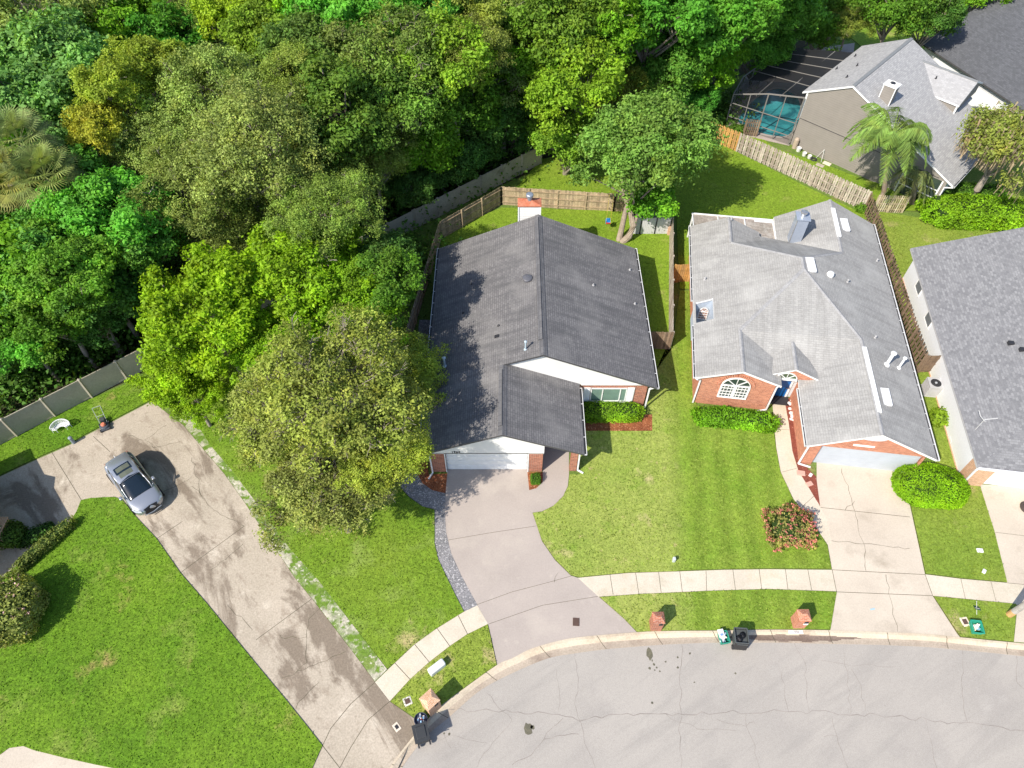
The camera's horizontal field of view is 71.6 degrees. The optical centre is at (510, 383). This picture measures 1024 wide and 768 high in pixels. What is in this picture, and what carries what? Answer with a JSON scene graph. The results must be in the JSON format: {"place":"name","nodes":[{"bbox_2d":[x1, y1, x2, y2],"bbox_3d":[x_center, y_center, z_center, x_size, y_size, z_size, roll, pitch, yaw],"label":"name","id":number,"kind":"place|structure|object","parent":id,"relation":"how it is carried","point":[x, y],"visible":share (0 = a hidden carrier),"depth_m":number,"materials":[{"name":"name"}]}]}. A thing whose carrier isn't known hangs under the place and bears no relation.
{"place":"outdoors","nodes":[
{"label":"outdoors","id":0,"kind":"place"},
{"bbox_2d":[0,384,148,474],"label":"lawn","id":1,"kind":"structure","parent":0,"point":[109,409],"depth_m":45.20,"materials":[{"name":"plant"}]},
{"bbox_2d":[0,385,321,767],"bbox_3d":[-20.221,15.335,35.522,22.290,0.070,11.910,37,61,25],"label":"lawn","id":2,"kind":"structure","parent":0,"point":[204,691],"depth_m":35.96,"materials":[{"name":"plant"}]},
{"bbox_2d":[0,569,50,649],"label":"flowering shrub","id":3,"kind":"object","parent":2,"relation":"on","point":[20,601],"visible":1,"depth_m":36.56,"materials":[{"name":"green plant"}]},
{"bbox_2d":[0,403,414,767],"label":"driveway","id":4,"kind":"structure","parent":0,"point":[200,523],"depth_m":39.58,"materials":[{"name":"concrete"}]},
{"bbox_2d":[104,451,164,515],"bbox_3d":[-22.278,5.767,41.892,2.160,1.671,4.629,-37,61,-25],"label":"parked car","id":5,"kind":"object","parent":4,"relation":"on","point":[134,483],"visible":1,"depth_m":41.32,"materials":[{"name":"silver metal"}]},
{"bbox_2d":[182,366,463,668],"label":"lawn","id":6,"kind":"structure","parent":0,"point":[431,573],"depth_m":39.56,"materials":[{"name":"plant"}]},
{"bbox_2d":[124,339,222,409],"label":"tree","id":7,"kind":"object","parent":6,"relation":"on","point":[166,381],"visible":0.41,"depth_m":41.45,"materials":[{"name":"green plant"}]},
{"bbox_2d":[155,369,236,430],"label":"tree","id":8,"kind":"object","parent":6,"relation":"on","point":[202,407],"visible":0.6,"depth_m":42.06,"materials":[{"name":"green plant"}]},
{"bbox_2d":[133,240,293,380],"bbox_3d":[-17.833,1.754,49.983,9.645,25.382,10.293,0,52,0],"label":"tree","id":9,"kind":"object","parent":6,"relation":"on","point":[229,298],"visible":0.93,"depth_m":40.43,"materials":[{"name":"green plant"}]},
{"bbox_2d":[221,305,324,385],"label":"tree","id":10,"kind":"object","parent":6,"relation":"on","point":[239,353],"visible":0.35,"depth_m":41.25,"materials":[{"name":"green plant"}]},
{"bbox_2d":[212,348,340,475],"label":"tree","id":11,"kind":"object","parent":6,"relation":"on","point":[248,436],"visible":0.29,"depth_m":37.51,"materials":[{"name":"green plant"}]},
{"bbox_2d":[219,298,432,480],"bbox_3d":[-9.347,5.817,43.913,10.282,23.420,10.327,-10,53,-7],"label":"tree","id":12,"kind":"object","parent":6,"relation":"on","point":[299,367],"visible":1,"depth_m":35.35,"materials":[{"name":"green plant"}]},
{"bbox_2d":[247,444,410,555],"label":"tree","id":13,"kind":"object","parent":6,"relation":"on","point":[337,506],"visible":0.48,"depth_m":35.60,"materials":[{"name":"green plant"}]},
{"bbox_2d":[296,392,434,497],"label":"tree","id":14,"kind":"object","parent":6,"relation":"on","point":[422,450],"visible":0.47,"depth_m":35.44,"materials":[{"name":"green plant"}]},
{"bbox_2d":[0,0,819,417],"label":"forest floor","id":15,"kind":"structure","parent":0,"point":[544,156],"depth_m":59.24,"materials":[{"name":"green plant"}]},
{"bbox_2d":[0,103,67,179],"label":"fan palm","id":16,"kind":"object","parent":15,"relation":"on","point":[11,122],"visible":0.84,"depth_m":44.03,"materials":[{"name":"green plant"}]},
{"bbox_2d":[0,140,87,211],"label":"fan palm","id":17,"kind":"object","parent":15,"relation":"on","point":[57,157],"visible":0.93,"depth_m":43.30,"materials":[{"name":"green plant"}]},
{"bbox_2d":[6,273,98,368],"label":"tree","id":18,"kind":"object","parent":15,"relation":"on","point":[40,324],"visible":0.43,"depth_m":42.49,"materials":[{"name":"green plant"}]},
{"bbox_2d":[0,2,118,159],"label":"tree","id":19,"kind":"object","parent":15,"relation":"on","point":[67,42],"visible":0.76,"depth_m":49.17,"materials":[{"name":"green plant"}]},
{"bbox_2d":[0,213,126,355],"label":"tree","id":20,"kind":"object","parent":15,"relation":"on","point":[90,276],"visible":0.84,"depth_m":41.04,"materials":[{"name":"green plant"}]},
{"bbox_2d":[26,165,175,266],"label":"tree","id":21,"kind":"object","parent":15,"relation":"on","point":[73,214],"visible":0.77,"depth_m":42.87,"materials":[{"name":"green plant"}]},
{"bbox_2d":[58,89,152,236],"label":"tree","id":22,"kind":"object","parent":15,"relation":"on","point":[88,119],"visible":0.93,"depth_m":45.97,"materials":[{"name":"yellow plant"}]},
{"bbox_2d":[49,247,176,343],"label":"tree","id":23,"kind":"object","parent":15,"relation":"on","point":[126,290],"visible":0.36,"depth_m":43.98,"materials":[{"name":"green plant"}]},
{"bbox_2d":[68,45,167,190],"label":"tree","id":24,"kind":"object","parent":15,"relation":"on","point":[127,82],"visible":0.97,"depth_m":46.56,"materials":[{"name":"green plant"}]},
{"bbox_2d":[78,0,166,119],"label":"tree","id":25,"kind":"object","parent":15,"relation":"on","point":[120,8],"visible":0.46,"depth_m":55.20,"materials":[{"name":"green plant"}]},
{"bbox_2d":[93,173,189,311],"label":"tree","id":26,"kind":"object","parent":15,"relation":"on","point":[163,244],"visible":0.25,"depth_m":44.05,"materials":[{"name":"green plant"}]},
{"bbox_2d":[103,33,189,99],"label":"tree","id":27,"kind":"object","parent":15,"relation":"on","point":[146,49],"visible":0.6,"depth_m":48.94,"materials":[{"name":"green plant"}]},
{"bbox_2d":[102,98,217,226],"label":"tree","id":28,"kind":"object","parent":15,"relation":"on","point":[137,132],"visible":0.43,"depth_m":47.38,"materials":[{"name":"green plant"}]},
{"bbox_2d":[122,0,213,135],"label":"tree","id":29,"kind":"object","parent":15,"relation":"on","point":[159,27],"visible":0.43,"depth_m":55.50,"materials":[{"name":"green plant"}]},
{"bbox_2d":[118,130,273,240],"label":"tree","id":30,"kind":"object","parent":15,"relation":"on","point":[167,173],"visible":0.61,"depth_m":44.78,"materials":[{"name":"green plant"}]},
{"bbox_2d":[147,40,283,215],"bbox_3d":[-20.507,-14.940,56.273,9.564,24.518,8.861,-11,53,-8],"label":"tree","id":31,"kind":"object","parent":15,"relation":"on","point":[211,61],"visible":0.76,"depth_m":47.74,"materials":[{"name":"green plant"}]},
{"bbox_2d":[171,190,268,259],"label":"tree","id":32,"kind":"object","parent":15,"relation":"on","point":[232,232],"visible":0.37,"depth_m":46.50,"materials":[{"name":"green plant"}]},
{"bbox_2d":[214,0,284,67],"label":"tree","id":33,"kind":"object","parent":15,"relation":"on","point":[242,28],"visible":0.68,"depth_m":53.50,"materials":[{"name":"green plant"}]},
{"bbox_2d":[173,74,337,230],"bbox_3d":[-16.496,-9.593,53.665,9.884,27.347,10.668,-14,54,-11],"label":"tree","id":34,"kind":"object","parent":15,"relation":"on","point":[286,124],"visible":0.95,"depth_m":44.06,"materials":[{"name":"green plant"}]},
{"bbox_2d":[252,0,345,163],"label":"tree","id":35,"kind":"object","parent":15,"relation":"on","point":[295,29],"visible":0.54,"depth_m":50.54,"materials":[{"name":"green plant"}]},
{"bbox_2d":[251,38,355,166],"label":"tree","id":36,"kind":"object","parent":15,"relation":"on","point":[272,71],"visible":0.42,"depth_m":48.22,"materials":[{"name":"green plant"}]},
{"bbox_2d":[290,9,409,166],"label":"tree","id":37,"kind":"object","parent":15,"relation":"on","point":[333,33],"visible":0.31,"depth_m":49.75,"materials":[{"name":"green plant"}]},
{"bbox_2d":[290,49,414,221],"bbox_3d":[-11.291,-12.650,56.848,8.798,27.662,9.435,10,53,8],"label":"tree","id":38,"kind":"object","parent":15,"relation":"on","point":[345,79],"visible":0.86,"depth_m":47.47,"materials":[{"name":"green plant"}]},
{"bbox_2d":[0,27,762,417],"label":"undergrowth","id":39,"kind":"object","parent":15,"relation":"on","point":[24,379],"visible":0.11,"depth_m":49.46,"materials":[{"name":"green plant"}]},
{"bbox_2d":[340,56,460,165],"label":"tree","id":40,"kind":"object","parent":15,"relation":"on","point":[422,102],"visible":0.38,"depth_m":49.26,"materials":[{"name":"green plant"}]},
{"bbox_2d":[343,0,463,95],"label":"tree","id":41,"kind":"object","parent":15,"relation":"on","point":[406,17],"visible":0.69,"depth_m":49.18,"materials":[{"name":"green plant"}]},
{"bbox_2d":[381,161,438,209],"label":"tree","id":42,"kind":"object","parent":15,"relation":"on","point":[416,183],"visible":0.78,"depth_m":54.49,"materials":[{"name":"green plant"}]},
{"bbox_2d":[391,115,468,175],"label":"tree","id":43,"kind":"object","parent":15,"relation":"on","point":[438,149],"visible":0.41,"depth_m":53.02,"materials":[{"name":"green plant"}]},
{"bbox_2d":[391,5,501,186],"bbox_3d":[-4.719,-17.825,59.694,8.398,26.405,9.006,4,52,3],"label":"tree","id":44,"kind":"object","parent":15,"relation":"on","point":[451,74],"visible":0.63,"depth_m":49.60,"materials":[{"name":"green plant"}]},
{"bbox_2d":[424,64,508,142],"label":"tree","id":45,"kind":"object","parent":15,"relation":"on","point":[457,108],"visible":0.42,"depth_m":53.17,"materials":[{"name":"green plant"}]},
{"bbox_2d":[416,5,516,170],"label":"tree","id":46,"kind":"object","parent":15,"relation":"on","point":[495,38],"visible":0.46,"depth_m":50.70,"materials":[{"name":"green plant"}]},
{"bbox_2d":[455,88,531,168],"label":"tree","id":47,"kind":"object","parent":15,"relation":"on","point":[509,121],"visible":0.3,"depth_m":56.45,"materials":[{"name":"green plant"}]},
{"bbox_2d":[503,0,624,149],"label":"tree","id":48,"kind":"object","parent":15,"relation":"on","point":[579,20],"visible":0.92,"depth_m":52.74,"materials":[{"name":"green plant"}]},
{"bbox_2d":[562,0,667,113],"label":"tree","id":49,"kind":"object","parent":15,"relation":"on","point":[624,34],"visible":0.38,"depth_m":53.95,"materials":[{"name":"green plant"}]},
{"bbox_2d":[599,0,724,91],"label":"tree","id":50,"kind":"object","parent":15,"relation":"on","point":[691,12],"visible":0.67,"depth_m":54.82,"materials":[{"name":"green plant"}]},
{"bbox_2d":[630,25,706,97],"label":"tree","id":51,"kind":"object","parent":15,"relation":"on","point":[685,68],"visible":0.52,"depth_m":59.29,"materials":[{"name":"green plant"}]},
{"bbox_2d":[649,0,756,103],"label":"tree","id":52,"kind":"object","parent":15,"relation":"on","point":[712,43],"visible":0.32,"depth_m":57.15,"materials":[{"name":"green plant"}]},
{"bbox_2d":[375,605,487,700],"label":"sidewalk","id":53,"kind":"structure","parent":0,"point":[400,673],"depth_m":36.76,"materials":[{"name":"concrete"}]},
{"bbox_2d":[390,625,496,716],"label":"lawn","id":54,"kind":"structure","parent":0,"point":[461,656],"depth_m":36.05,"materials":[{"name":"plant"}]},
{"bbox_2d":[0,36,1023,718],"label":"terrain","id":55,"kind":"structure","parent":0,"point":[974,174],"depth_m":55.27,"materials":[{"name":"green plant"}]},
{"bbox_2d":[0,209,415,444],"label":"fence","id":56,"kind":"object","parent":55,"relation":"on","point":[53,404],"visible":0.37,"depth_m":45.75,"materials":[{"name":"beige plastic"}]},
{"bbox_2d":[176,416,386,680],"bbox_3d":[-13.925,8.364,40.914,0.879,0.050,21.928,-36,60,-24],"label":"shell edging","id":57,"kind":"object","parent":55,"relation":"on","point":[341,623],"visible":0.83,"depth_m":38.69,"materials":[{"name":"stone"}]},
{"bbox_2d":[233,201,368,346],"bbox_3d":[-12.753,-1.436,51.723,9.957,24.841,9.823,8,53,6],"label":"tree","id":58,"kind":"object","parent":55,"relation":"on","point":[278,263],"visible":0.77,"depth_m":41.90,"materials":[{"name":"green plant"}]},
{"bbox_2d":[260,168,388,267],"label":"tree","id":59,"kind":"object","parent":55,"relation":"on","point":[317,189],"visible":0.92,"depth_m":43.41,"materials":[{"name":"green plant"}]},
{"bbox_2d":[302,254,409,347],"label":"tree","id":60,"kind":"object","parent":55,"relation":"on","point":[347,294],"visible":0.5,"depth_m":41.66,"materials":[{"name":"green plant"}]},
{"bbox_2d":[342,244,426,330],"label":"tree","id":61,"kind":"object","parent":55,"relation":"on","point":[387,266],"visible":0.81,"depth_m":41.52,"materials":[{"name":"green plant"}]},
{"bbox_2d":[322,325,450,411],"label":"tree","id":62,"kind":"object","parent":55,"relation":"on","point":[430,363],"visible":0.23,"depth_m":43.31,"materials":[{"name":"green plant"}]},
{"bbox_2d":[387,448,476,610],"bbox_3d":[-4.203,7.957,41.261,2.324,0.050,11.074,-24,56,-18],"label":"gravel bed","id":63,"kind":"object","parent":55,"relation":"on","point":[417,490],"visible":0.8,"depth_m":40.67,"materials":[{"name":"gravel"}]},
{"bbox_2d":[413,149,541,228],"bbox_3d":[-2.454,-16.512,58.937,13.604,1.970,0.254,-34,59,-23],"label":"fence","id":64,"kind":"object","parent":55,"relation":"on","point":[524,161],"visible":0.91,"depth_m":58.71,"materials":[{"name":"wood"}]},
{"bbox_2d":[419,192,658,478],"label":"brick house","id":65,"kind":"structure","parent":55,"relation":"on","point":[539,324],"depth_m":44.56,"materials":[{"name":"grey"}]},
{"bbox_2d":[440,186,644,239],"bbox_3d":[3.329,-14.608,57.553,18.528,1.830,3.548,-8,53,-6],"label":"fence","id":66,"kind":"object","parent":55,"relation":"on","point":[487,203],"visible":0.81,"depth_m":57.59,"materials":[{"name":"wood"}]},
{"bbox_2d":[186,213,1015,714],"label":"grass","id":67,"kind":"structure","parent":55,"relation":"on","point":[486,635],"depth_m":39.84,"materials":[{"name":"green plant"}]},
{"bbox_2d":[533,348,676,576],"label":"lawn","id":68,"kind":"structure","parent":55,"relation":"on","point":[593,543],"depth_m":41.81,"materials":[{"name":"plant"}]},
{"bbox_2d":[566,86,729,243],"bbox_3d":[9.510,-15.985,53.252,12.074,10.886,9.764,-21,55,-16],"label":"tree","id":69,"kind":"object","parent":55,"relation":"on","point":[624,134],"visible":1,"depth_m":49.77,"materials":[{"name":"green plant"}]},
{"bbox_2d":[600,591,719,631],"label":"lawn","id":70,"kind":"structure","parent":55,"relation":"on","point":[625,601],"depth_m":38.01,"materials":[{"name":"plant"}]},
{"bbox_2d":[705,0,784,102],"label":"tree","id":71,"kind":"object","parent":55,"relation":"on","point":[766,14],"visible":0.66,"depth_m":57.35,"materials":[{"name":"green plant"}]},
{"bbox_2d":[672,291,831,570],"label":"lawn","id":72,"kind":"structure","parent":55,"relation":"on","point":[787,560],"depth_m":42.38,"materials":[{"name":"plant"}]},
{"bbox_2d":[689,405,782,433],"bbox_3d":[14.288,2.167,45.117,5.822,1.128,1.706,6,53,5],"label":"hedge","id":73,"kind":"object","parent":72,"relation":"on","point":[725,417],"visible":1,"depth_m":44.88,"materials":[{"name":"green plant"}]},
{"bbox_2d":[760,502,818,552],"bbox_3d":[15.831,8.026,40.210,3.201,1.837,2.862,0,52,0],"label":"flowering shrub","id":74,"kind":"object","parent":72,"relation":"on","point":[789,527],"visible":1,"depth_m":39.88,"materials":[{"name":"green plant"}]},
{"bbox_2d":[733,29,797,84],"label":"tree","id":75,"kind":"object","parent":55,"relation":"on","point":[769,49],"visible":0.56,"depth_m":65.90,"materials":[{"name":"green plant"}]},
{"bbox_2d":[725,43,854,145],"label":"pool deck","id":76,"kind":"structure","parent":55,"relation":"on","point":[798,89],"depth_m":69.77,"materials":[{"name":"concrete"}]},
{"bbox_2d":[726,48,851,145],"bbox_3d":[25.672,-27.476,65.727,7.018,4.644,11.481,37,61,25],"label":"pool cage","id":77,"kind":"object","parent":76,"relation":"on","point":[803,66],"visible":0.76,"depth_m":64.86,"materials":[{"name":"brown metal"}]},
{"bbox_2d":[770,0,833,38],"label":"tree","id":78,"kind":"object","parent":55,"relation":"on","point":[798,16],"visible":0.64,"depth_m":64.45,"materials":[{"name":"green plant"}]},
{"bbox_2d":[736,133,871,205],"bbox_3d":[24.557,-18.137,60.251,12.220,1.880,0.141,36,60,25],"label":"fence","id":79,"kind":"object","parent":55,"relation":"on","point":[789,158],"visible":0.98,"depth_m":60.14,"materials":[{"name":"wood"}]},
{"bbox_2d":[687,199,939,470],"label":"brick house","id":80,"kind":"structure","parent":55,"relation":"on","point":[801,309],"depth_m":45.27,"materials":[{"name":"grey"}]},
{"bbox_2d":[812,446,920,470],"bbox_3d":[21.296,4.434,42.646,5.780,2.070,0.040,6,53,5],"label":"garage door","id":81,"kind":"structure","parent":80,"relation":"in","point":[828,455],"depth_m":42.69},
{"bbox_2d":[713,108,1023,210],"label":"lawn","id":82,"kind":"structure","parent":55,"relation":"on","point":[856,180],"depth_m":60.90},
{"bbox_2d":[951,101,1023,204],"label":"tree","id":83,"kind":"object","parent":82,"relation":"on","point":[995,137],"visible":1,"depth_m":52.86,"materials":[{"name":"green plant"}]},
{"bbox_2d":[790,38,982,201],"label":"house","id":84,"kind":"structure","parent":55,"relation":"on","point":[913,79],"depth_m":59.57,"materials":[{"name":"grey"}]},
{"bbox_2d":[842,101,932,202],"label":"palm tree","id":85,"kind":"object","parent":55,"relation":"on","point":[906,137],"visible":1,"depth_m":52.07,"materials":[{"name":"green plant"}]},
{"bbox_2d":[849,0,939,42],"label":"tree","id":86,"kind":"object","parent":55,"relation":"on","point":[885,13],"visible":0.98,"depth_m":64.48,"materials":[{"name":"green plant"}]},
{"bbox_2d":[864,193,928,373],"bbox_3d":[28.186,-8.033,52.467,0.109,1.829,17.198,4,52,3],"label":"fence","id":87,"kind":"object","parent":55,"relation":"on","point":[911,338],"visible":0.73,"depth_m":50.67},
{"bbox_2d":[874,211,999,357],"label":"lawn","id":88,"kind":"structure","parent":55,"relation":"on","point":[903,234],"depth_m":56.47,"materials":[{"name":"plant"}]},
{"bbox_2d":[902,227,1023,487],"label":"house","id":89,"kind":"structure","parent":55,"relation":"on","point":[966,297],"depth_m":45.48,"materials":[{"name":"grey"}]},
{"bbox_2d":[914,192,1023,231],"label":"hedge","id":90,"kind":"object","parent":55,"relation":"on","point":[960,211],"visible":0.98,"depth_m":56.40,"materials":[{"name":"green plant"}]},
{"bbox_2d":[921,0,1023,112],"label":"house","id":91,"kind":"structure","parent":55,"relation":"on","point":[985,45],"depth_m":66.46,"materials":[{"name":"grey stone"}]},
{"bbox_2d":[933,596,1015,641],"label":"lawn","id":92,"kind":"structure","parent":55,"relation":"on","point":[999,622],"depth_m":37.78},
{"bbox_2d":[445,446,635,664],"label":"driveway","id":93,"kind":"structure","parent":0,"point":[527,590],"depth_m":39.65,"materials":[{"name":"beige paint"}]},
{"bbox_2d":[441,207,671,368],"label":"lawn","id":94,"kind":"structure","parent":0,"point":[652,269],"depth_m":56.25,"materials":[{"name":"plant"}]},
{"bbox_2d":[537,290,836,630],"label":"grass","id":95,"kind":"structure","parent":0,"point":[685,511],"depth_m":41.42,"materials":[{"name":"green plant"}]},
{"bbox_2d":[517,128,870,288],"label":"lawn","id":96,"kind":"structure","parent":0,"point":[713,179],"depth_m":60.14,"materials":[{"name":"plant"}]},
{"bbox_2d":[517,100,597,174],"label":"tree","id":97,"kind":"object","parent":96,"relation":"on","point":[563,147],"visible":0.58,"depth_m":56.37,"materials":[{"name":"green plant"}]},
{"bbox_2d":[520,31,628,174],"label":"tree","id":98,"kind":"object","parent":96,"relation":"on","point":[548,93],"visible":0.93,"depth_m":52.66,"materials":[{"name":"green plant"}]},
{"bbox_2d":[579,569,835,596],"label":"sidewalk","id":99,"kind":"structure","parent":0,"point":[681,581],"depth_m":39.00,"materials":[{"name":"concrete"}]},
{"bbox_2d":[402,642,1023,767],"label":"road","id":100,"kind":"structure","parent":0,"point":[756,705],"depth_m":35.04,"materials":[{"name":"asphalt"}]},
{"bbox_2d":[390,630,1023,767],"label":"kerb","id":101,"kind":"structure","parent":100,"relation":"on","point":[457,701],"depth_m":37.06,"materials":[{"name":"concrete"}]},
{"bbox_2d":[739,89,799,135],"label":"pool water","id":102,"kind":"structure","parent":0,"point":[790,109],"depth_m":67.15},
{"bbox_2d":[704,589,836,629],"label":"lawn","id":103,"kind":"structure","parent":0,"point":[721,600],"depth_m":38.07,"materials":[{"name":"plant"}]},
{"bbox_2d":[772,404,831,544],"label":"path","id":104,"kind":"structure","parent":0,"point":[801,493],"depth_m":43.00,"materials":[{"name":"concrete"}]},
{"bbox_2d":[817,463,958,636],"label":"driveway","id":105,"kind":"structure","parent":0,"point":[875,557],"depth_m":39.82,"materials":[{"name":"concrete"}]},
{"bbox_2d":[910,485,1006,581],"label":"lawn","id":106,"kind":"structure","parent":0,"point":[969,535],"depth_m":40.41,"materials":[{"name":"plant"}]},
{"bbox_2d":[890,461,971,510],"bbox_3d":[24.736,5.952,41.843,4.419,1.592,3.042,4,52,3],"label":"round shrub","id":107,"kind":"object","parent":106,"relation":"on","point":[929,485],"visible":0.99,"depth_m":41.38,"materials":[{"name":"green plant"}]},
{"bbox_2d":[925,574,1023,604],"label":"sidewalk","id":108,"kind":"structure","parent":0,"point":[950,587],"depth_m":38.72,"materials":[{"name":"concrete"}]},
{"bbox_2d":[980,484,1023,642],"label":"driveway","id":109,"kind":"structure","parent":0,"point":[1006,513],"depth_m":40.90,"materials":[{"name":"concrete"}]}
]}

